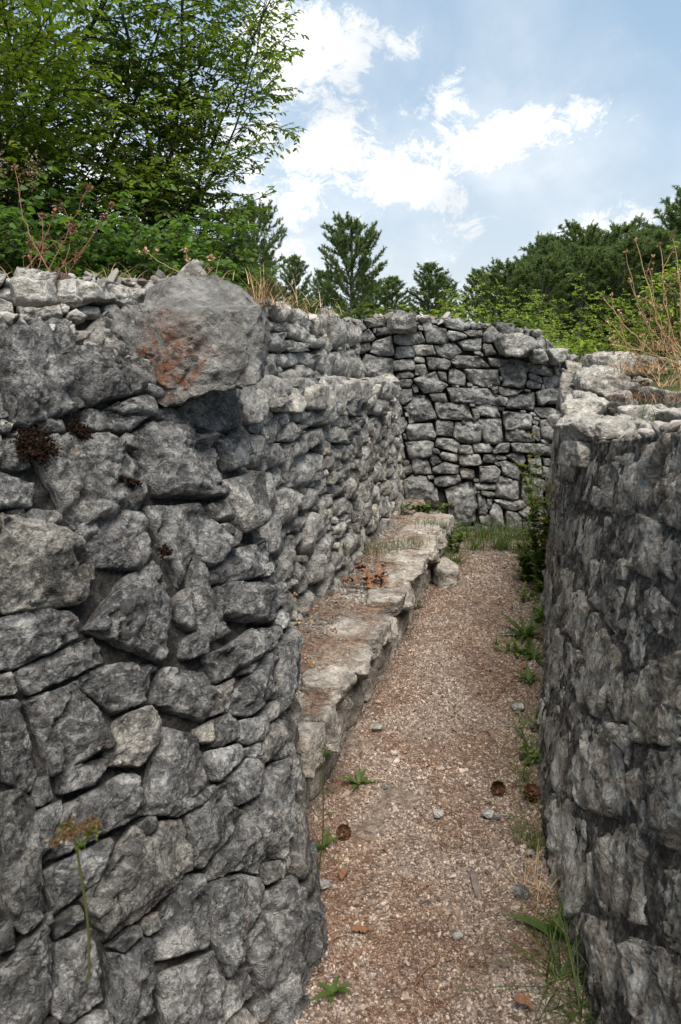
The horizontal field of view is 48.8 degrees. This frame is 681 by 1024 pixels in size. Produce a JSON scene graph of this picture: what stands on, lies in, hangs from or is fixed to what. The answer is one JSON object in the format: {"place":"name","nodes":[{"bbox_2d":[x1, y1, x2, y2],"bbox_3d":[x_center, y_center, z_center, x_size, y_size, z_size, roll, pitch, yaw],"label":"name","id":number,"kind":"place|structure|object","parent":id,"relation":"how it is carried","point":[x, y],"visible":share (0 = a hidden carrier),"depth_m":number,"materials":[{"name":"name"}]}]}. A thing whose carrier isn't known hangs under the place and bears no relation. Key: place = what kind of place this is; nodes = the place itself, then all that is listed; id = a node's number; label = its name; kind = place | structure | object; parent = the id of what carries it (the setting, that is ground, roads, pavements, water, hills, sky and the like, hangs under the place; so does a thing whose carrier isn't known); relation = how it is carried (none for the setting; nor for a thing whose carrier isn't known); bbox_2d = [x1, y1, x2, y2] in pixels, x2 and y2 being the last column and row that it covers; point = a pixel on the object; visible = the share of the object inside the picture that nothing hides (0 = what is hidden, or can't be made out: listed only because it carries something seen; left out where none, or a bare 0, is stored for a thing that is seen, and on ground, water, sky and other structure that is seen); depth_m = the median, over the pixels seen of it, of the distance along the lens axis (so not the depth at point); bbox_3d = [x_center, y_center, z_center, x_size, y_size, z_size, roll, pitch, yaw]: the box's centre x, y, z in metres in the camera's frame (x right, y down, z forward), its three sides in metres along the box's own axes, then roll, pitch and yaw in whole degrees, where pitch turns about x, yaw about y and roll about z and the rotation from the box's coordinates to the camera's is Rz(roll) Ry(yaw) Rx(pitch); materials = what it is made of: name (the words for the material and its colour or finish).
{"place":"outdoors","nodes":[
{"label":"outdoors","id":0,"kind":"place"},
{"bbox_2d":[0,0,680,341],"label":"sky","id":1,"kind":"structure","parent":0,"point":[468,130],"materials":[{"name":"blue"}]},
{"bbox_2d":[261,530,591,1023],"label":"path","id":2,"kind":"structure","parent":0,"point":[401,796],"depth_m":2.41,"materials":[{"name":"gravel"}]},
{"bbox_2d":[306,974,350,1005],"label":"weed","id":3,"kind":"object","parent":2,"relation":"on","point":[332,990],"visible":1,"depth_m":1.78,"materials":[{"name":"green plant"}]},
{"bbox_2d":[295,499,459,809],"bbox_3d":[0.282,0.463,4.276,0.680,0.362,4.317,3,13,13],"label":"stone bench","id":4,"kind":"object","parent":2,"relation":"on","point":[356,679],"visible":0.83,"depth_m":3.31,"materials":[{"name":"stone"}]},
{"bbox_2d":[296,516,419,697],"bbox_3d":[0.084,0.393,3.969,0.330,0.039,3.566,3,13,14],"label":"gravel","id":5,"kind":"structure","parent":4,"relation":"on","point":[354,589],"depth_m":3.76,"materials":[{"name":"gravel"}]},
{"bbox_2d":[295,514,447,746],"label":"pine needle litter","id":6,"kind":"object","parent":4,"relation":"on","point":[334,643],"visible":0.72,"depth_m":3.40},
{"bbox_2d":[401,498,451,513],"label":"seedling","id":7,"kind":"object","parent":4,"relation":"on","point":[427,509],"visible":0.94,"depth_m":5.70,"materials":[{"name":"green plant"}]},
{"bbox_2d":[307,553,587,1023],"bbox_3d":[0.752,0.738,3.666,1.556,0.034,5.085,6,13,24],"label":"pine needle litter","id":8,"kind":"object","parent":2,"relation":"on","point":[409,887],"visible":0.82,"depth_m":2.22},
{"bbox_2d":[359,310,574,532],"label":"dry stone wall","id":9,"kind":"structure","parent":2,"relation":"on","point":[476,407],"depth_m":6.21,"materials":[{"name":"grey stone"}]},
{"bbox_2d":[389,313,416,333],"bbox_3d":[0.500,-1.518,6.037,0.225,0.171,0.299,0,12,0],"label":"capstone","id":10,"kind":"object","parent":9,"relation":"on","point":[399,323],"visible":1,"depth_m":5.91,"materials":[{"name":"grey stone"}]},
{"bbox_2d":[361,312,553,345],"bbox_3d":[1.531,-1.413,6.376,3.786,0.577,0.628,0,12,0],"label":"rubble","id":11,"kind":"object","parent":9,"relation":"on","point":[533,333],"visible":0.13,"depth_m":6.12,"materials":[{"name":"stone"}]},
{"bbox_2d":[548,339,625,352],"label":"creeper","id":12,"kind":"object","parent":11,"relation":"on","point":[584,345],"visible":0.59,"depth_m":6.46,"materials":[{"name":"green plant"}]},
{"bbox_2d":[438,313,565,329],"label":"creeper","id":13,"kind":"object","parent":9,"relation":"on","point":[517,321],"visible":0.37,"depth_m":6.28,"materials":[{"name":"green plant"}]},
{"bbox_2d":[494,333,538,356],"bbox_3d":[1.421,-1.351,6.075,0.339,0.195,0.312,0,12,0],"label":"capstone","id":14,"kind":"object","parent":9,"relation":"on","point":[516,345],"visible":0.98,"depth_m":5.95,"materials":[{"name":"grey stone"}]},
{"bbox_2d":[528,348,548,364],"bbox_3d":[1.595,-1.264,6.093,0.141,0.128,0.306,0,12,0],"label":"capstone","id":15,"kind":"object","parent":9,"relation":"on","point":[538,356],"visible":0.85,"depth_m":5.98,"materials":[{"name":"grey stone"}]},
{"bbox_2d":[545,348,567,365],"bbox_3d":[1.740,-1.262,6.091,0.147,0.142,0.305,0,12,0],"label":"capstone","id":16,"kind":"object","parent":9,"relation":"on","point":[556,356],"visible":0.93,"depth_m":5.96,"materials":[{"name":"stone"}]},
{"bbox_2d":[477,523,525,551],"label":"grass tuft","id":17,"kind":"object","parent":2,"relation":"on","point":[501,542],"visible":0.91,"depth_m":5.77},
{"bbox_2d":[463,740,541,804],"bbox_3d":[0.634,0.898,2.643,0.444,0.138,0.375,0,12,0],"label":"grass tuft","id":18,"kind":"object","parent":2,"relation":"on","point":[524,771],"visible":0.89,"depth_m":2.67,"materials":[{"name":"plant"}]},
{"bbox_2d":[433,885,586,1023],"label":"grass tuft","id":19,"kind":"object","parent":2,"relation":"on","point":[553,969],"visible":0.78,"depth_m":1.84,"materials":[{"name":"plant"}]},
{"bbox_2d":[493,637,532,656],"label":"weed","id":20,"kind":"object","parent":2,"relation":"on","point":[522,650],"visible":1,"depth_m":3.76,"materials":[{"name":"green plant"}]},
{"bbox_2d":[495,611,544,638],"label":"weed","id":21,"kind":"object","parent":2,"relation":"on","point":[528,629],"visible":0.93,"depth_m":4.02,"materials":[{"name":"green plant"}]},
{"bbox_2d":[509,523,541,584],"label":"flowering plant","id":22,"kind":"object","parent":2,"relation":"on","point":[524,558],"visible":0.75,"depth_m":4.93,"materials":[{"name":"green plant"}]},
{"bbox_2d":[460,861,591,973],"bbox_3d":[0.592,1.031,1.896,0.631,0.195,0.444,0,12,0],"label":"grass tuft","id":23,"kind":"object","parent":2,"relation":"on","point":[538,928],"visible":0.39,"depth_m":1.90,"materials":[{"name":"plant"}]},
{"bbox_2d":[506,805,548,859],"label":"grass tuft","id":24,"kind":"object","parent":2,"relation":"on","point":[535,843],"visible":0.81,"depth_m":2.35,"materials":[{"name":"plant"}]},
{"bbox_2d":[506,430,552,592],"bbox_3d":[1.274,0.039,4.539,0.680,1.054,0.439,-5,13,-22],"label":"flowering plant","id":25,"kind":"object","parent":2,"relation":"on","point":[538,557],"visible":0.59,"depth_m":4.59,"materials":[{"name":"green plant"}]},
{"bbox_2d":[489,840,570,939],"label":"dry grass","id":26,"kind":"structure","parent":2,"relation":"on","point":[535,888],"depth_m":2.13,"materials":[{"name":"plant"}]},
{"bbox_2d":[518,737,542,766],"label":"weed","id":27,"kind":"object","parent":2,"relation":"on","point":[533,750],"visible":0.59,"depth_m":2.77,"materials":[{"name":"green plant"}]},
{"bbox_2d":[523,783,540,801],"bbox_3d":[0.651,0.959,2.556,0.063,0.067,0.064,0,12,0],"label":"pine cone","id":28,"kind":"object","parent":2,"relation":"on","point":[532,789],"visible":0.91,"depth_m":2.55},
{"bbox_2d":[503,905,566,940],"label":"weed","id":29,"kind":"object","parent":2,"relation":"on","point":[534,922],"visible":0.72,"depth_m":1.97,"materials":[{"name":"green plant"}]},
{"bbox_2d":[491,878,593,1023],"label":"grass tuft","id":30,"kind":"object","parent":2,"relation":"on","point":[547,947],"visible":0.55,"depth_m":1.90,"materials":[{"name":"plant"}]},
{"bbox_2d":[491,882,597,1023],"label":"grass tuft","id":31,"kind":"object","parent":2,"relation":"on","point":[580,1005],"visible":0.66,"depth_m":1.74,"materials":[{"name":"plant"}]},
{"bbox_2d":[503,893,596,1023],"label":"grass tuft","id":32,"kind":"object","parent":2,"relation":"on","point":[573,992],"visible":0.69,"depth_m":1.81,"materials":[{"name":"plant"}]},
{"bbox_2d":[535,360,680,1023],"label":"rock wall","id":33,"kind":"structure","parent":2,"relation":"on","point":[608,741],"depth_m":1.88,"materials":[{"name":"stone"}]},
{"bbox_2d":[557,439,590,467],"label":"rock","id":34,"kind":"object","parent":33,"relation":"on","point":[574,453],"visible":0.76,"depth_m":2.90,"materials":[{"name":"stone"}]},
{"bbox_2d":[560,396,609,414],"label":"rock","id":35,"kind":"object","parent":33,"relation":"on","point":[596,405],"visible":0.73,"depth_m":3.28,"materials":[{"name":"stone"}]},
{"bbox_2d":[560,382,680,403],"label":"dry grass","id":36,"kind":"structure","parent":35,"relation":"on","point":[642,399],"depth_m":3.27,"materials":[{"name":"plant"}]},
{"bbox_2d":[572,364,624,395],"bbox_3d":[1.415,-0.719,4.085,0.292,0.161,0.499,3,13,15],"label":"rock","id":37,"kind":"object","parent":33,"relation":"on","point":[587,379],"visible":0.83,"depth_m":3.87,"materials":[{"name":"stone"}]},
{"bbox_2d":[577,353,680,374],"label":"dry grass","id":38,"kind":"structure","parent":37,"relation":"on","point":[642,370],"depth_m":3.79,"materials":[{"name":"plant"}]},
{"bbox_2d":[600,234,680,372],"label":"dry weed","id":39,"kind":"object","parent":37,"relation":"on","point":[662,331],"visible":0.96,"depth_m":4.15,"materials":[{"name":"plant"}]},
{"bbox_2d":[555,412,650,441],"bbox_3d":[1.010,-0.328,2.940,0.290,0.107,0.345,-7,14,-28],"label":"rock","id":40,"kind":"object","parent":33,"relation":"on","point":[579,426],"visible":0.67,"depth_m":2.87,"materials":[{"name":"stone"}]},
{"bbox_2d":[582,351,635,374],"bbox_3d":[1.593,-0.892,4.507,0.205,0.148,0.497,-2,12,-10],"label":"rock","id":41,"kind":"object","parent":33,"relation":"on","point":[589,360],"visible":0.56,"depth_m":4.34,"materials":[{"name":"stone"}]},
{"bbox_2d":[560,368,680,441],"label":"rubble","id":42,"kind":"object","parent":33,"relation":"on","point":[658,428],"visible":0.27,"depth_m":2.37,"materials":[{"name":"stone"}]},
{"bbox_2d":[617,404,659,422],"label":"rock","id":43,"kind":"object","parent":42,"relation":"on","point":[633,412],"visible":0.45,"depth_m":3.15,"materials":[{"name":"stone"}]},
{"bbox_2d":[656,407,680,421],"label":"rock","id":44,"kind":"object","parent":42,"relation":"on","point":[669,414],"visible":0.81,"depth_m":3.00,"materials":[{"name":"stone"}]},
{"bbox_2d":[604,390,638,415],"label":"rock","id":45,"kind":"object","parent":33,"relation":"on","point":[611,408],"visible":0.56,"depth_m":3.47,"materials":[{"name":"stone"}]},
{"bbox_2d":[554,343,680,400],"bbox_3d":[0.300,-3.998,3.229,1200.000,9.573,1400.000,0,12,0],"label":"ground","id":46,"kind":"structure","parent":0,"point":[672,388],"depth_m":4.55,"materials":[{"name":"soil"}]},
{"bbox_2d":[0,139,74,278],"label":"bush","id":47,"kind":"object","parent":46,"relation":"on","point":[13,260],"visible":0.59,"depth_m":4.08,"materials":[{"name":"green plant"}]},
{"bbox_2d":[0,179,196,281],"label":"bush","id":48,"kind":"object","parent":46,"relation":"on","point":[113,256],"visible":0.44,"depth_m":4.60,"materials":[{"name":"green plant"}]},
{"bbox_2d":[0,0,234,275],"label":"deciduous tree","id":49,"kind":"object","parent":46,"relation":"on","point":[22,65],"visible":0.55,"depth_m":5.40,"materials":[{"name":"green plant"}]},
{"bbox_2d":[47,212,191,282],"bbox_3d":[-1.698,-1.761,5.567,1.269,0.942,1.283,0,12,0],"label":"bush","id":50,"kind":"object","parent":46,"relation":"on","point":[120,243],"visible":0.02,"depth_m":5.50,"materials":[{"name":"green plant"}]},
{"bbox_2d":[7,0,309,301],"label":"deciduous tree","id":51,"kind":"object","parent":46,"relation":"on","point":[182,132],"visible":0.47,"depth_m":5.97,"materials":[{"name":"green plant"}]},
{"bbox_2d":[0,314,328,1023],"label":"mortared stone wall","id":52,"kind":"structure","parent":46,"relation":"on","point":[150,710],"depth_m":1.73,"materials":[{"name":"stone"}]},
{"bbox_2d":[9,276,60,307],"bbox_3d":[-0.846,-0.605,2.070,0.109,0.078,0.161,0,12,0],"label":"rock","id":53,"kind":"object","parent":52,"relation":"on","point":[26,292],"visible":0.99,"depth_m":2.01,"materials":[{"name":"stone"}]},
{"bbox_2d":[5,421,64,477],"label":"moss","id":54,"kind":"object","parent":52,"relation":"attached to","point":[40,449],"visible":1,"depth_m":1.69,"materials":[{"name":"plant"}]},
{"bbox_2d":[44,812,102,980],"bbox_3d":[-0.321,0.472,0.923,0.066,0.201,0.061,0,12,0],"label":"umbel flower","id":55,"kind":"object","parent":52,"relation":"attached to","point":[68,830],"visible":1,"depth_m":0.91,"materials":[{"name":"green plant"}]},
{"bbox_2d":[0,311,150,364],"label":"rubble","id":56,"kind":"object","parent":52,"relation":"on","point":[7,317],"visible":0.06,"depth_m":1.90,"materials":[{"name":"stone"}]},
{"bbox_2d":[66,413,93,443],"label":"moss","id":57,"kind":"object","parent":52,"relation":"on","point":[76,427],"visible":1,"depth_m":1.78,"materials":[{"name":"plant"}]},
{"bbox_2d":[75,279,104,303],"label":"rock","id":58,"kind":"object","parent":52,"relation":"on","point":[86,291],"visible":0.89,"depth_m":2.22,"materials":[{"name":"stone"}]},
{"bbox_2d":[110,296,271,406],"bbox_3d":[-0.452,-0.475,2.189,0.482,0.311,0.382,0,12,0],"label":"boulder","id":59,"kind":"object","parent":52,"relation":"on","point":[191,347],"visible":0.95,"depth_m":2.07,"materials":[{"name":"grey stone"}]},
{"bbox_2d":[123,221,266,295],"bbox_3d":[-1.130,-1.850,6.084,1.314,0.920,1.063,-8,15,-34],"label":"bush","id":60,"kind":"object","parent":46,"relation":"on","point":[253,256],"visible":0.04,"depth_m":6.14,"materials":[{"name":"green plant"}]},
{"bbox_2d":[117,205,280,293],"bbox_3d":[-1.052,-1.666,5.389,1.043,1.020,1.271,4,13,18],"label":"bush","id":61,"kind":"object","parent":46,"relation":"on","point":[204,252],"visible":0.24,"depth_m":5.33,"materials":[{"name":"green plant"}]},
{"bbox_2d":[226,199,291,298],"bbox_3d":[-2.544,-7.231,23.023,2.272,4.511,2.048,-7,14,-28],"label":"pine tree","id":62,"kind":"object","parent":46,"relation":"on","point":[253,234],"visible":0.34,"depth_m":22.55,"materials":[{"name":"green plant"}]},
{"bbox_2d":[276,253,315,309],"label":"pine tree","id":63,"kind":"object","parent":46,"relation":"on","point":[297,270],"visible":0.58,"depth_m":28.39,"materials":[{"name":"green plant"}]},
{"bbox_2d":[221,372,406,628],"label":"retaining wall","id":64,"kind":"structure","parent":46,"relation":"on","point":[327,456],"depth_m":3.64,"materials":[{"name":"stone"}]},
{"bbox_2d":[0,267,366,378],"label":"wall","id":65,"kind":"structure","parent":64,"relation":"on","point":[305,347],"depth_m":3.62,"materials":[{"name":"stone"}]},
{"bbox_2d":[11,163,113,281],"bbox_3d":[-0.976,-0.992,2.551,0.371,0.405,0.248,2,12,10],"label":"dry weed","id":66,"kind":"object","parent":65,"relation":"on","point":[73,225],"visible":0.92,"depth_m":2.60,"materials":[{"name":"plant"}]},
{"bbox_2d":[144,274,255,305],"bbox_3d":[-0.486,-0.684,2.550,0.429,0.240,0.443,0,12,0],"label":"boulder","id":67,"kind":"object","parent":65,"relation":"on","point":[216,289],"visible":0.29,"depth_m":2.46,"materials":[{"name":"grey stone"}]},
{"bbox_2d":[176,259,206,276],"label":"rock","id":68,"kind":"object","parent":67,"relation":"on","point":[190,268],"visible":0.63,"depth_m":2.58,"materials":[{"name":"stone"}]},
{"bbox_2d":[55,268,357,322],"bbox_3d":[-0.334,-1.165,4.378,0.505,0.160,3.747,3,13,13],"label":"rubble","id":69,"kind":"object","parent":65,"relation":"on","point":[140,282],"visible":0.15,"depth_m":2.74,"materials":[{"name":"stone"}]},
{"bbox_2d":[255,287,372,320],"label":"creeper","id":70,"kind":"object","parent":69,"relation":"on","point":[359,311],"visible":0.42,"depth_m":4.47,"materials":[{"name":"green plant"}]},
{"bbox_2d":[223,262,296,301],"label":"dry grass","id":71,"kind":"structure","parent":65,"relation":"on","point":[257,292],"depth_m":2.96,"materials":[{"name":"plant"}]},
{"bbox_2d":[252,278,337,308],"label":"dry grass","id":72,"kind":"structure","parent":65,"relation":"on","point":[267,304],"depth_m":2.87,"materials":[{"name":"plant"}]},
{"bbox_2d":[307,269,341,311],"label":"pine tree","id":73,"kind":"object","parent":46,"relation":"on","point":[316,291],"visible":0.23,"depth_m":38.13,"materials":[{"name":"green plant"}]},
{"bbox_2d":[313,211,388,319],"bbox_3d":[0.424,-9.950,32.517,3.302,6.056,3.488,0,12,0],"label":"pine tree","id":74,"kind":"object","parent":46,"relation":"on","point":[343,242],"visible":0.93,"depth_m":32.14,"materials":[{"name":"green plant"}]},
{"bbox_2d":[370,275,411,314],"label":"pine tree","id":75,"kind":"object","parent":46,"relation":"on","point":[392,282],"visible":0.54,"depth_m":41.84,"materials":[{"name":"green plant"}]},
{"bbox_2d":[406,261,453,317],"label":"pine tree","id":76,"kind":"object","parent":46,"relation":"on","point":[425,274],"visible":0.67,"depth_m":36.07,"materials":[{"name":"green plant"}]},
{"bbox_2d":[433,274,465,318],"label":"pine tree","id":77,"kind":"object","parent":46,"relation":"on","point":[447,286],"visible":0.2,"depth_m":43.52,"materials":[{"name":"green plant"}]},
{"bbox_2d":[447,511,467,552],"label":"flowering plant","id":78,"kind":"object","parent":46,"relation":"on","point":[459,538],"visible":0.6,"depth_m":5.66,"materials":[{"name":"green plant"}]},
{"bbox_2d":[443,272,491,321],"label":"sapling","id":79,"kind":"object","parent":46,"relation":"on","point":[460,307],"visible":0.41,"depth_m":13.52,"materials":[{"name":"green plant"}]},
{"bbox_2d":[454,268,490,323],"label":"pine tree","id":80,"kind":"object","parent":46,"relation":"on","point":[477,273],"visible":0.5,"depth_m":42.27,"materials":[{"name":"green plant"}]},
{"bbox_2d":[473,257,537,323],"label":"pine tree","id":81,"kind":"object","parent":46,"relation":"on","point":[499,276],"visible":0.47,"depth_m":30.02,"materials":[{"name":"green plant"}]},
{"bbox_2d":[506,266,546,329],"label":"pine tree","id":82,"kind":"object","parent":46,"relation":"on","point":[518,281],"visible":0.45,"depth_m":27.90,"materials":[{"name":"green plant"}]},
{"bbox_2d":[520,289,559,341],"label":"sapling","id":83,"kind":"object","parent":46,"relation":"on","point":[533,299],"visible":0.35,"depth_m":13.40,"materials":[{"name":"green plant"}]},
{"bbox_2d":[507,246,577,334],"bbox_3d":[7.672,-7.926,28.298,2.684,3.938,2.835,6,13,25],"label":"pine tree","id":84,"kind":"object","parent":46,"relation":"on","point":[543,265],"visible":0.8,"depth_m":27.73,"materials":[{"name":"green plant"}]},
{"bbox_2d":[527,232,558,273],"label":"pine tree","id":85,"kind":"object","parent":46,"relation":"on","point":[543,242],"visible":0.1,"depth_m":38.30,"materials":[{"name":"green plant"}]},
{"bbox_2d":[541,297,579,355],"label":"sapling","id":86,"kind":"object","parent":46,"relation":"on","point":[560,334],"visible":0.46,"depth_m":13.52,"materials":[{"name":"green plant"}]},
{"bbox_2d":[544,312,598,360],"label":"sapling","id":87,"kind":"object","parent":46,"relation":"on","point":[576,352],"visible":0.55,"depth_m":10.59,"materials":[{"name":"green plant"}]},
{"bbox_2d":[556,244,600,351],"bbox_3d":[9.695,-8.634,30.597,2.185,4.339,1.870,8,15,34],"label":"pine tree","id":88,"kind":"object","parent":46,"relation":"on","point":[590,278],"visible":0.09,"depth_m":30.50,"materials":[{"name":"green plant"}]},
{"bbox_2d":[541,218,617,345],"bbox_3d":[11.153,-10.728,35.509,4.188,6.323,3.964,-6,14,-27],"label":"pine tree","id":89,"kind":"object","parent":46,"relation":"on","point":[576,232],"visible":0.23,"depth_m":34.58,"materials":[{"name":"green plant"}]},
{"bbox_2d":[558,271,609,354],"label":"sapling","id":90,"kind":"object","parent":46,"relation":"on","point":[590,306],"visible":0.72,"depth_m":12.53,"materials":[{"name":"green plant"}]},
{"bbox_2d":[550,242,619,347],"bbox_3d":[9.220,-8.274,28.985,3.114,4.325,2.948,-10,16,-38],"label":"pine tree","id":91,"kind":"object","parent":46,"relation":"on","point":[585,264],"visible":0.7,"depth_m":28.53,"materials":[{"name":"green plant"}]},
{"bbox_2d":[591,292,631,351],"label":"sapling","id":92,"kind":"object","parent":46,"relation":"on","point":[612,312],"visible":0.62,"depth_m":12.10,"materials":[{"name":"green plant"}]},
{"bbox_2d":[588,290,639,351],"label":"sapling","id":93,"kind":"object","parent":46,"relation":"on","point":[627,312],"visible":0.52,"depth_m":11.51,"materials":[{"name":"green plant"}]},
{"bbox_2d":[580,230,661,350],"bbox_3d":[10.766,-8.195,28.259,3.226,4.482,3.054,-3,13,-14],"label":"pine tree","id":94,"kind":"object","parent":46,"relation":"on","point":[619,254],"visible":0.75,"depth_m":27.67,"materials":[{"name":"green plant"}]},
{"bbox_2d":[594,213,658,350],"bbox_3d":[14.197,-11.668,38.534,4.303,6.864,4.546,4,13,18],"label":"pine tree","id":95,"kind":"object","parent":46,"relation":"on","point":[632,226],"visible":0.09,"depth_m":37.47,"materials":[{"name":"green plant"}]},
{"bbox_2d":[615,302,650,355],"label":"sapling","id":96,"kind":"object","parent":46,"relation":"on","point":[631,336],"visible":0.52,"depth_m":11.28,"materials":[{"name":"green plant"}]},
{"bbox_2d":[627,355,669,377],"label":"rock","id":97,"kind":"object","parent":46,"relation":"on","point":[649,360],"visible":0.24,"depth_m":4.55,"materials":[{"name":"stone"}]},
{"bbox_2d":[624,239,680,351],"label":"pine tree","id":98,"kind":"object","parent":46,"relation":"on","point":[645,258],"visible":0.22,"depth_m":27.70,"materials":[{"name":"green plant"}]},
{"bbox_2d":[626,227,680,350],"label":"pine tree","id":99,"kind":"object","parent":46,"relation":"on","point":[664,238],"visible":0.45,"depth_m":27.20,"materials":[{"name":"green plant"}]},
{"bbox_2d":[628,268,679,356],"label":"sapling","id":100,"kind":"object","parent":46,"relation":"on","point":[648,296],"visible":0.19,"depth_m":11.78,"materials":[{"name":"green plant"}]},
{"bbox_2d":[630,267,680,357],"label":"sapling","id":101,"kind":"object","parent":46,"relation":"on","point":[662,318],"visible":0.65,"depth_m":10.51,"materials":[{"name":"green plant"}]},
{"bbox_2d":[633,238,680,357],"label":"sapling","id":102,"kind":"object","parent":46,"relation":"on","point":[673,299],"visible":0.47,"depth_m":10.86,"materials":[{"name":"green plant"}]},
{"bbox_2d":[634,184,680,242],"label":"pine tree","id":103,"kind":"object","parent":46,"relation":"on","point":[672,211],"visible":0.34,"depth_m":35.00,"materials":[{"name":"green plant"}]},
{"bbox_2d":[637,386,680,407],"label":"rock","id":104,"kind":"object","parent":46,"relation":"on","point":[671,403],"visible":0.57,"depth_m":3.42,"materials":[{"name":"stone"}]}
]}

